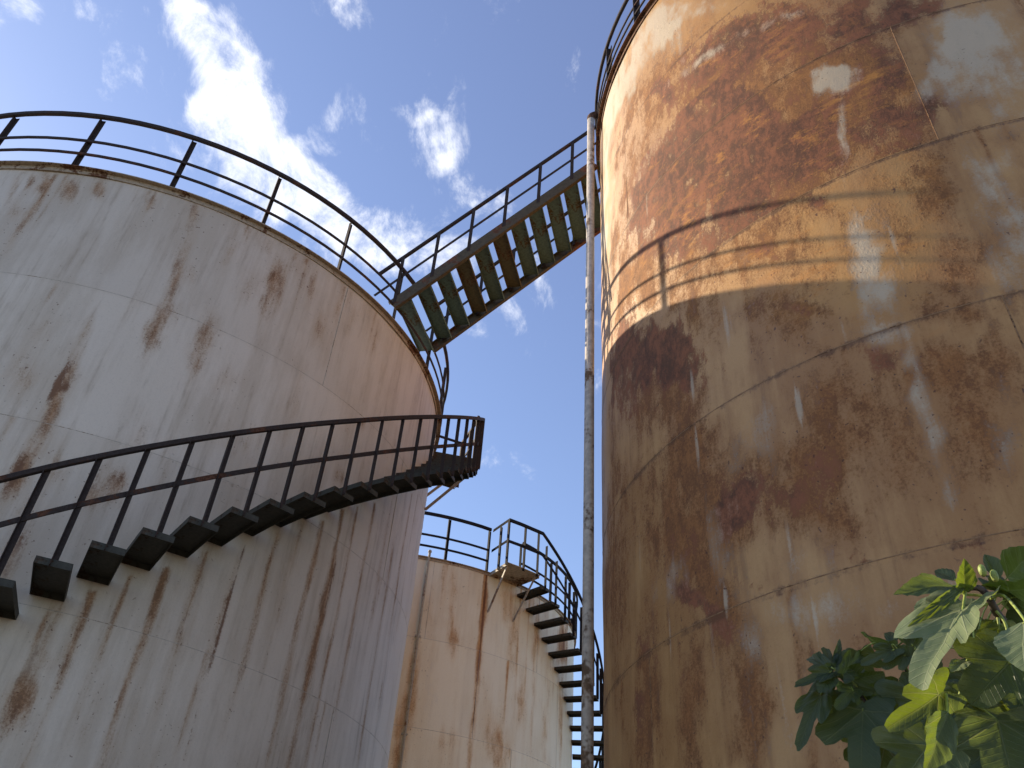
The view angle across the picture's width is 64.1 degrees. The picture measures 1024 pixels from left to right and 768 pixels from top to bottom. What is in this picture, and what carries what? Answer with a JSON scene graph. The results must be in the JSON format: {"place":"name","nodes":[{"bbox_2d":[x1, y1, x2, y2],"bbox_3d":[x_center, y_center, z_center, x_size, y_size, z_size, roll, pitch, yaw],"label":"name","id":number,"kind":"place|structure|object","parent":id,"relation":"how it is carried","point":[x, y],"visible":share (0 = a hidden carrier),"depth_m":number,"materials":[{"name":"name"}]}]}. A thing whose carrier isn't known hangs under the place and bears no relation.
{"place":"outdoors","nodes":[
{"label":"outdoors","id":0,"kind":"place"},
{"bbox_2d":[0,0,648,767],"label":"sky","id":1,"kind":"structure","parent":0,"point":[406,116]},
{"label":"ground","id":2,"kind":"structure","parent":0,"visible":0},
{"bbox_2d":[0,111,484,767],"bbox_3d":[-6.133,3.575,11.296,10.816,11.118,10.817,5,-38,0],"label":"storage tank","id":3,"kind":"object","parent":2,"relation":"on","point":[224,465],"visible":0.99,"depth_m":9.15,"materials":[{"name":"white metal"}]},
{"bbox_2d":[374,125,600,352],"bbox_3d":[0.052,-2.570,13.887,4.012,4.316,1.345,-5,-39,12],"label":"connecting staircase","id":4,"kind":"structure","parent":3,"relation":"attached to","point":[479,249],"depth_m":13.42,"materials":[{"name":"black metal"}]},
{"bbox_2d":[388,511,603,767],"bbox_3d":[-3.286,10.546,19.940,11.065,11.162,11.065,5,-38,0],"label":"storage tank","id":5,"kind":"object","parent":2,"relation":"on","point":[489,668],"visible":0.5,"depth_m":18.16,"materials":[{"name":"beige metal"}]},
{"bbox_2d":[581,0,1023,767],"bbox_3d":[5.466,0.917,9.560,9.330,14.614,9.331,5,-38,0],"label":"storage tank","id":6,"kind":"object","parent":2,"relation":"on","point":[813,308],"visible":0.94,"depth_m":6.81,"materials":[{"name":"metal"}]},
{"bbox_2d":[794,546,1023,767],"bbox_3d":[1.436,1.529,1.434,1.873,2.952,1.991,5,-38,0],"label":"fig tree","id":7,"kind":"object","parent":2,"relation":"on","point":[927,710],"visible":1,"depth_m":1.35,"materials":[{"name":"green plant"}]}
]}

